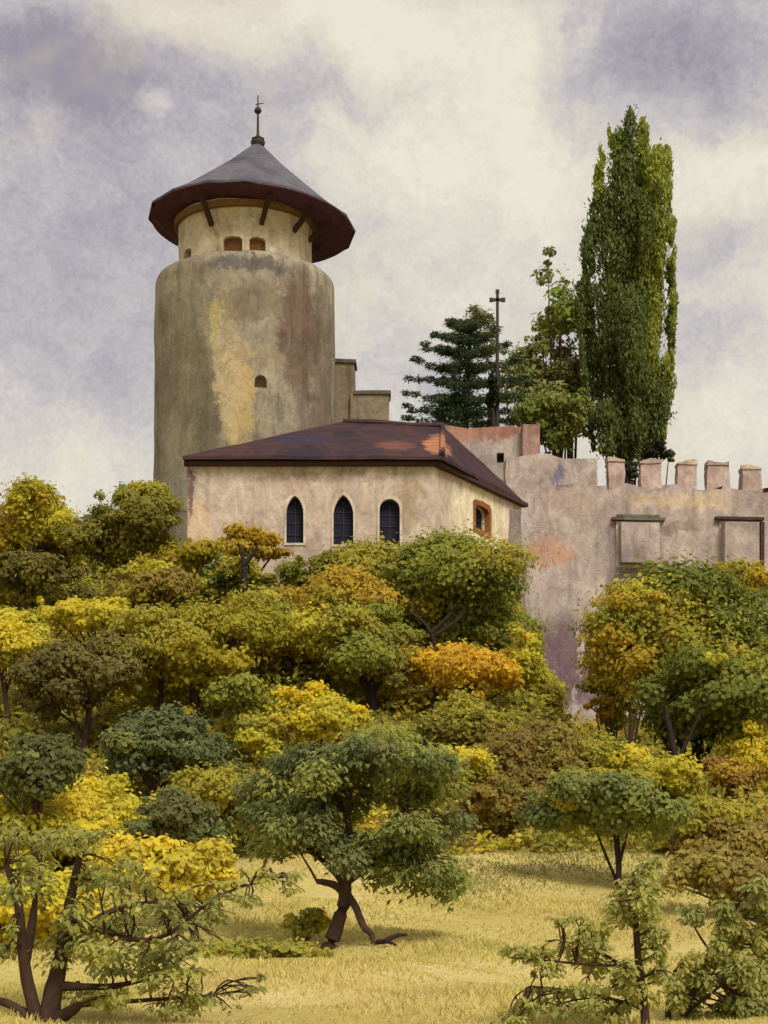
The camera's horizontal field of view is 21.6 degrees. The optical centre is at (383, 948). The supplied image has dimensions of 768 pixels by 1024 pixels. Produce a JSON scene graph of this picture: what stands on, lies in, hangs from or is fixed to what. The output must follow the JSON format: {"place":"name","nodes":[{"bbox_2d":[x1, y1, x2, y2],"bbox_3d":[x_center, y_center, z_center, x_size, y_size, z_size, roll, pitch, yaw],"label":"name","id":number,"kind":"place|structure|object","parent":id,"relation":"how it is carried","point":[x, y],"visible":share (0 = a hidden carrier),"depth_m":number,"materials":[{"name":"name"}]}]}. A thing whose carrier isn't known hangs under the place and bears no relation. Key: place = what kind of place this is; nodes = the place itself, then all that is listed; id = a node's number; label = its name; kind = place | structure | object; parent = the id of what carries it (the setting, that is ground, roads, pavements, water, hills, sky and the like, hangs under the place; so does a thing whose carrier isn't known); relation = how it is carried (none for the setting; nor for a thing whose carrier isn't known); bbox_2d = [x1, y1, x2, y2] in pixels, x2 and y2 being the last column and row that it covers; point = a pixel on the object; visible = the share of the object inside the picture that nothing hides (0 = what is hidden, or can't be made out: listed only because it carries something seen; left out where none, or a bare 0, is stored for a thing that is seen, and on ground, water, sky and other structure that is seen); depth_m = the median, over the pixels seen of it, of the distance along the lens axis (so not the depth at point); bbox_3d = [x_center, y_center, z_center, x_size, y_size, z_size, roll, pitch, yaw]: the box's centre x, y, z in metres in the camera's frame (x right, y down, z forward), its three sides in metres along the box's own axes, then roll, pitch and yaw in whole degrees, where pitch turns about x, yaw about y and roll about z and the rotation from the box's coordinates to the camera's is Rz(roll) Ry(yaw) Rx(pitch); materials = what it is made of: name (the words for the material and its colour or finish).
{"place":"outdoors","nodes":[
{"label":"outdoors","id":0,"kind":"place"},
{"bbox_2d":[0,583,767,1023],"bbox_3d":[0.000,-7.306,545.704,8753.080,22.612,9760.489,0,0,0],"label":"ground","id":1,"kind":"structure","parent":0,"point":[506,919],"depth_m":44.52,"materials":[{"name":"yellow plant"}]},
{"bbox_2d":[0,606,67,726],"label":"deciduous tree","id":2,"kind":"object","parent":1,"relation":"on","point":[21,631],"visible":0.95,"depth_m":70.41,"materials":[{"name":"yellow plant"}]},
{"bbox_2d":[0,472,84,563],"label":"deciduous tree","id":3,"kind":"object","parent":1,"relation":"on","point":[34,510],"visible":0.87,"depth_m":90.92,"materials":[{"name":"yellow plant"}]},
{"bbox_2d":[0,730,95,869],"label":"deciduous tree","id":4,"kind":"object","parent":1,"relation":"on","point":[38,769],"visible":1,"depth_m":53.28,"materials":[{"name":"green plant"}]},
{"bbox_2d":[0,547,102,638],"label":"deciduous tree","id":5,"kind":"object","parent":1,"relation":"on","point":[26,580],"visible":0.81,"depth_m":77.05,"materials":[{"name":"green plant"}]},
{"bbox_2d":[0,850,127,950],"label":"bush","id":6,"kind":"object","parent":1,"relation":"on","point":[42,920],"visible":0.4,"depth_m":40.93,"materials":[{"name":"yellow plant"}]},
{"bbox_2d":[31,516,110,575],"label":"bush","id":7,"kind":"object","parent":1,"relation":"on","point":[57,551],"visible":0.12,"depth_m":94.20,"materials":[{"name":"green plant"}]},
{"bbox_2d":[0,629,154,753],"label":"deciduous tree","id":8,"kind":"object","parent":1,"relation":"on","point":[61,677],"visible":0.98,"depth_m":68.04,"materials":[{"name":"green plant"}]},
{"bbox_2d":[34,594,133,646],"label":"bush","id":9,"kind":"object","parent":1,"relation":"on","point":[76,614],"visible":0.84,"depth_m":73.20,"materials":[{"name":"yellow plant"}]},
{"bbox_2d":[53,488,185,579],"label":"deciduous tree","id":10,"kind":"object","parent":1,"relation":"on","point":[125,530],"visible":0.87,"depth_m":89.03,"materials":[{"name":"green plant"}]},
{"bbox_2d":[0,767,241,877],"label":"bush","id":11,"kind":"object","parent":1,"relation":"on","point":[94,805],"visible":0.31,"depth_m":55.31,"materials":[{"name":"yellow plant"}]},
{"bbox_2d":[106,479,183,558],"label":"deciduous tree","id":12,"kind":"object","parent":1,"relation":"on","point":[145,487],"visible":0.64,"depth_m":95.16,"materials":[{"name":"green plant"}]},
{"bbox_2d":[97,565,207,637],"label":"deciduous tree","id":13,"kind":"object","parent":1,"relation":"on","point":[170,585],"visible":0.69,"depth_m":75.21,"materials":[{"name":"green plant"}]},
{"bbox_2d":[0,815,305,1022],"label":"foreground tree","id":14,"kind":"object","parent":1,"relation":"on","point":[71,927],"visible":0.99,"depth_m":26.77,"materials":[{"name":"green plant"}]},
{"bbox_2d":[88,830,244,924],"bbox_3d":[-5.057,-1.464,47.000,3.611,2.501,3.117,0,0,0],"label":"bush","id":15,"kind":"object","parent":1,"relation":"on","point":[175,863],"visible":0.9,"depth_m":46.25,"materials":[{"name":"yellow plant"}]},
{"bbox_2d":[94,700,239,801],"bbox_3d":[-6.914,-5.899,64.064,4.696,4.001,3.788,0,0,0],"label":"bush","id":16,"kind":"object","parent":1,"relation":"on","point":[151,749],"visible":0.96,"depth_m":63.28,"materials":[{"name":"green plant"}]},
{"bbox_2d":[158,612,178,711],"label":"bare stems","id":17,"kind":"object","parent":1,"relation":"on","point":[161,692],"visible":0.15,"depth_m":70.43,"materials":[{"name":"brown plant"}]},
{"bbox_2d":[112,785,239,850],"bbox_3d":[-5.412,-2.771,52.940,3.068,3.149,2.504,0,0,35],"label":"bush","id":18,"kind":"object","parent":1,"relation":"on","point":[173,815],"visible":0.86,"depth_m":52.36,"materials":[{"name":"green plant"}]},
{"bbox_2d":[126,536,238,606],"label":"bush","id":19,"kind":"object","parent":1,"relation":"on","point":[188,556],"visible":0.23,"depth_m":80.89,"materials":[{"name":"yellow plant"}]},
{"bbox_2d":[104,590,300,717],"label":"deciduous tree","id":20,"kind":"object","parent":1,"relation":"on","point":[189,653],"visible":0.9,"depth_m":69.75,"materials":[{"name":"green plant"}]},
{"bbox_2d":[150,754,301,857],"bbox_3d":[-4.571,-3.928,57.813,4.233,3.387,3.886,0,0,-37],"label":"bush","id":21,"kind":"object","parent":1,"relation":"on","point":[215,784],"visible":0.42,"depth_m":56.78,"materials":[{"name":"yellow plant"}]},
{"bbox_2d":[190,553,284,609],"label":"bush","id":22,"kind":"object","parent":1,"relation":"on","point":[224,570],"visible":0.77,"depth_m":80.01,"materials":[{"name":"green plant"}]},
{"bbox_2d":[223,628,252,741],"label":"bare stems","id":23,"kind":"object","parent":1,"relation":"on","point":[231,643],"visible":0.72,"depth_m":69.96,"materials":[{"name":"brown plant"}]},
{"bbox_2d":[237,543,257,598],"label":"bare stems","id":24,"kind":"object","parent":1,"relation":"on","point":[244,562],"visible":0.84,"depth_m":78.92,"materials":[{"name":"brown plant"}]},
{"bbox_2d":[160,935,335,959],"bbox_3d":[-2.786,0.100,40.956,3.663,0.740,2.360,0,0,0],"label":"bush","id":25,"kind":"object","parent":1,"relation":"on","point":[258,948],"visible":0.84,"depth_m":40.47,"materials":[{"name":"green plant"}]},
{"bbox_2d":[148,95,355,547],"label":"round tower","id":26,"kind":"structure","parent":1,"relation":"on","point":[244,335],"depth_m":100.34,"materials":[{"name":"paint"}]},
{"bbox_2d":[225,238,241,249],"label":"window","id":27,"kind":"structure","parent":26,"relation":"in","point":[230,244],"depth_m":100.91,"materials":[{"name":"wood"}]},
{"bbox_2d":[250,239,263,251],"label":"window","id":28,"kind":"structure","parent":26,"relation":"in","point":[255,245],"depth_m":100.98,"materials":[{"name":"wood"}]},
{"bbox_2d":[199,672,306,770],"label":"bush","id":29,"kind":"object","parent":1,"relation":"on","point":[250,724],"visible":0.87,"depth_m":66.44,"materials":[{"name":"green plant"}]},
{"bbox_2d":[215,520,293,597],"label":"deciduous tree","id":30,"kind":"object","parent":1,"relation":"on","point":[249,540],"visible":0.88,"depth_m":83.13,"materials":[{"name":"yellow plant"}]},
{"bbox_2d":[279,906,330,941],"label":"bush","id":31,"kind":"object","parent":1,"relation":"on","point":[317,920],"visible":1,"depth_m":43.32,"materials":[{"name":"green plant"}]},
{"bbox_2d":[219,559,407,688],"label":"deciduous tree","id":32,"kind":"object","parent":1,"relation":"on","point":[302,647],"visible":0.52,"depth_m":74.61,"materials":[{"name":"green plant"}]},
{"bbox_2d":[270,678,373,750],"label":"bush","id":33,"kind":"object","parent":1,"relation":"on","point":[317,715],"visible":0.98,"depth_m":66.37,"materials":[{"name":"yellow plant"}]},
{"bbox_2d":[271,536,377,593],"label":"deciduous tree","id":34,"kind":"object","parent":1,"relation":"on","point":[294,573],"visible":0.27,"depth_m":82.23,"materials":[{"name":"green plant"}]},
{"bbox_2d":[183,418,527,582],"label":"chapel","id":35,"kind":"structure","parent":1,"relation":"on","point":[306,493],"depth_m":90.01,"materials":[{"name":"paint"}]},
{"bbox_2d":[284,493,305,544],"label":"window","id":36,"kind":"structure","parent":35,"relation":"in","point":[295,515],"depth_m":90.37,"materials":[{"name":"black glass"}]},
{"bbox_2d":[331,493,355,546],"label":"window","id":37,"kind":"structure","parent":35,"relation":"in","point":[343,520],"depth_m":90.37,"materials":[{"name":"black glass"}]},
{"bbox_2d":[377,496,401,547],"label":"window","id":38,"kind":"structure","parent":35,"relation":"in","point":[389,516],"depth_m":90.37,"materials":[{"name":"black glass"}]},
{"bbox_2d":[472,499,491,538],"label":"window","id":39,"kind":"structure","parent":35,"relation":"in","point":[486,508],"depth_m":94.75,"materials":[{"name":"brown glass"}]},
{"bbox_2d":[228,720,492,949],"bbox_3d":[-0.570,-2.227,42.526,5.684,5.139,3.872,0,0,0],"label":"orchard tree","id":40,"kind":"object","parent":1,"relation":"on","point":[324,806],"visible":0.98,"depth_m":42.08,"materials":[{"name":"green plant"}]},
{"bbox_2d":[334,359,390,422],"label":"stepped wall","id":41,"kind":"structure","parent":1,"relation":"on","point":[351,402],"depth_m":104.31,"materials":[{"name":"paint"}]},
{"bbox_2d":[307,595,430,714],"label":"deciduous tree","id":42,"kind":"object","parent":1,"relation":"on","point":[367,656],"visible":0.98,"depth_m":72.26,"materials":[{"name":"green plant"}]},
{"bbox_2d":[0,560,767,855],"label":"undergrowth","id":43,"kind":"object","parent":1,"relation":"on","point":[513,841],"visible":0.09,"depth_m":71.70,"materials":[{"name":"green plant"}]},
{"bbox_2d":[375,933,407,945],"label":"fallen branch","id":44,"kind":"object","parent":1,"relation":"on","point":[387,940],"visible":1,"depth_m":41.55,"materials":[{"name":"brown wood"}]},
{"bbox_2d":[409,605,464,712],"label":"bare stems","id":45,"kind":"object","parent":1,"relation":"on","point":[433,634],"visible":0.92,"depth_m":72.45,"materials":[{"name":"brown plant"}]},
{"bbox_2d":[318,517,559,650],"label":"deciduous tree","id":46,"kind":"object","parent":1,"relation":"on","point":[434,577],"visible":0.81,"depth_m":78.18,"materials":[{"name":"green plant"}]},
{"bbox_2d":[393,638,528,702],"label":"bush","id":47,"kind":"object","parent":1,"relation":"on","point":[454,664],"visible":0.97,"depth_m":71.63,"materials":[{"name":"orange plant"}]},
{"bbox_2d":[406,680,519,748],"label":"bush","id":48,"kind":"object","parent":1,"relation":"on","point":[459,719],"visible":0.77,"depth_m":67.88,"materials":[{"name":"green plant"}]},
{"bbox_2d":[399,304,529,427],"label":"conifer tree","id":49,"kind":"object","parent":1,"relation":"on","point":[462,336],"visible":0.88,"depth_m":108.49,"materials":[{"name":"green plant"}]},
{"bbox_2d":[436,743,503,784],"bbox_3d":[2.757,-5.421,64.650,2.204,2.306,2.308,0,0,44],"label":"bush","id":50,"kind":"object","parent":1,"relation":"on","point":[484,758],"visible":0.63,"depth_m":64.17,"materials":[{"name":"yellow plant"}]},
{"bbox_2d":[485,367,500,425],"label":"cypress tree","id":51,"kind":"object","parent":1,"relation":"on","point":[493,394],"visible":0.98,"depth_m":106.17,"materials":[{"name":"green plant"}]},
{"bbox_2d":[489,289,504,425],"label":"cross","id":52,"kind":"object","parent":1,"relation":"on","point":[497,299],"visible":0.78,"depth_m":106.93,"materials":[{"name":"metal"}]},
{"bbox_2d":[456,770,546,841],"bbox_3d":[3.646,-4.107,61.067,3.035,2.585,2.559,0,0,0],"label":"bush","id":53,"kind":"object","parent":1,"relation":"on","point":[491,798],"visible":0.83,"depth_m":60.56,"materials":[{"name":"brown plant"}]},
{"bbox_2d":[508,510,525,610],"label":"buttress","id":54,"kind":"structure","parent":1,"relation":"on","point":[514,525],"depth_m":96.90,"materials":[{"name":"grey stone"}]},
{"bbox_2d":[496,621,562,706],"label":"deciduous tree","id":55,"kind":"object","parent":1,"relation":"on","point":[529,650],"visible":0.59,"depth_m":75.12,"materials":[{"name":"yellow plant"}]},
{"bbox_2d":[490,320,571,426],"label":"deciduous tree","id":56,"kind":"object","parent":1,"relation":"on","point":[530,365],"visible":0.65,"depth_m":110.05,"materials":[{"name":"green plant"}]},
{"bbox_2d":[469,714,601,787],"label":"bush","id":57,"kind":"object","parent":1,"relation":"on","point":[520,752],"visible":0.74,"depth_m":65.15,"materials":[{"name":"brown plant"}]},
{"bbox_2d":[520,663,571,713],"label":"bush","id":58,"kind":"object","parent":1,"relation":"on","point":[562,685],"visible":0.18,"depth_m":76.14,"materials":[{"name":"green plant"}]},
{"bbox_2d":[509,385,613,458],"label":"deciduous tree","id":59,"kind":"object","parent":1,"relation":"on","point":[560,419],"visible":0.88,"depth_m":106.56,"materials":[{"name":"green plant"}]},
{"bbox_2d":[530,246,592,457],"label":"deciduous tree","id":60,"kind":"object","parent":1,"relation":"on","point":[561,311],"visible":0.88,"depth_m":109.45,"materials":[{"name":"green plant"}]},
{"bbox_2d":[546,324,589,458],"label":"deciduous tree","id":61,"kind":"object","parent":1,"relation":"on","point":[570,368],"visible":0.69,"depth_m":109.84,"materials":[{"name":"green plant"}]},
{"bbox_2d":[488,856,684,1023],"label":"sapling","id":62,"kind":"object","parent":1,"relation":"on","point":[632,977],"visible":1,"depth_m":25.83,"materials":[{"name":"green plant"}]},
{"bbox_2d":[499,763,699,889],"bbox_3d":[5.713,-3.133,54.247,5.242,3.772,3.765,0,0,0],"label":"deciduous tree","id":63,"kind":"object","parent":1,"relation":"on","point":[598,801],"visible":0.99,"depth_m":53.43,"materials":[{"name":"green plant"}]},
{"bbox_2d":[546,727,657,770],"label":"bush","id":64,"kind":"object","parent":1,"relation":"on","point":[609,752],"visible":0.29,"depth_m":65.76,"materials":[{"name":"yellow plant"}]},
{"bbox_2d":[572,657,638,741],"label":"bush","id":65,"kind":"object","parent":1,"relation":"on","point":[606,700],"visible":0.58,"depth_m":77.28,"materials":[{"name":"green plant"}]},
{"bbox_2d":[569,104,679,483],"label":"poplar tree","id":66,"kind":"object","parent":1,"relation":"on","point":[639,402],"visible":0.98,"depth_m":107.41,"materials":[{"name":"green plant"}]},
{"bbox_2d":[624,461,637,486],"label":"shrub","id":67,"kind":"object","parent":1,"relation":"on","point":[631,470],"visible":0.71,"depth_m":102.99,"materials":[{"name":"green plant"}]},
{"bbox_2d":[624,676,642,743],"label":"trunk","id":68,"kind":"object","parent":1,"relation":"on","point":[630,737],"visible":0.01,"depth_m":83.92,"materials":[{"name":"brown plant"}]},
{"bbox_2d":[504,454,767,724],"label":"curtain wall","id":69,"kind":"structure","parent":1,"relation":"on","point":[584,525],"depth_m":100.82,"materials":[{"name":"stone"}]},
{"bbox_2d":[445,425,540,481],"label":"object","id":70,"kind":"structure","parent":69,"relation":"on","point":[490,448],"depth_m":102.60,"materials":[{"name":"beige paint"}]},
{"bbox_2d":[497,455,502,462],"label":"window","id":71,"kind":"structure","parent":70,"relation":"in","point":[499,457],"depth_m":102.90,"materials":[{"name":"black glass"}]},
{"bbox_2d":[611,514,664,567],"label":"window","id":72,"kind":"structure","parent":69,"relation":"in","point":[639,539],"depth_m":101.33,"materials":[{"name":"stone"}]},
{"bbox_2d":[714,516,764,567],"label":"window","id":73,"kind":"structure","parent":69,"relation":"in","point":[737,541],"depth_m":101.75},
{"bbox_2d":[640,440,675,486],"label":"shrub","id":74,"kind":"object","parent":1,"relation":"on","point":[657,448],"visible":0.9,"depth_m":103.41,"materials":[{"name":"green plant"}]},
{"bbox_2d":[566,550,767,764],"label":"deciduous tree","id":75,"kind":"object","parent":1,"relation":"on","point":[686,646],"visible":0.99,"depth_m":70.98,"materials":[{"name":"green plant"}]},
{"bbox_2d":[628,748,711,806],"bbox_3d":[8.801,-4.859,63.892,3.680,2.780,3.325,0,0,-40],"label":"bush","id":76,"kind":"object","parent":1,"relation":"on","point":[685,778],"visible":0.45,"depth_m":63.16,"materials":[{"name":"yellow plant"}]},
{"bbox_2d":[649,790,767,860],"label":"bush","id":77,"kind":"object","parent":1,"relation":"on","point":[745,825],"visible":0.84,"depth_m":57.94,"materials":[{"name":"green plant"}]},
{"bbox_2d":[657,840,767,910],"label":"bush","id":78,"kind":"object","parent":1,"relation":"on","point":[719,871],"visible":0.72,"depth_m":48.61,"materials":[{"name":"brown plant"}]},
{"bbox_2d":[662,875,767,1018],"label":"sapling","id":79,"kind":"object","parent":1,"relation":"on","point":[731,956],"visible":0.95,"depth_m":27.65,"materials":[{"name":"green plant"}]},
{"bbox_2d":[699,749,766,801],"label":"bush","id":80,"kind":"object","parent":1,"relation":"on","point":[728,774],"visible":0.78,"depth_m":67.36,"materials":[{"name":"brown plant"}]},
{"bbox_2d":[700,717,767,797],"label":"bush","id":81,"kind":"object","parent":1,"relation":"on","point":[752,746],"visible":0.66,"depth_m":69.21,"materials":[{"name":"yellow plant"}]},
{"bbox_2d":[700,556,767,736],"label":"deciduous tree","id":82,"kind":"object","parent":1,"relation":"on","point":[759,575],"visible":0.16,"depth_m":84.85,"materials":[{"name":"yellow plant"}]},
{"bbox_2d":[0,0,767,579],"label":"sky","id":83,"kind":"structure","parent":0,"point":[458,141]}
]}

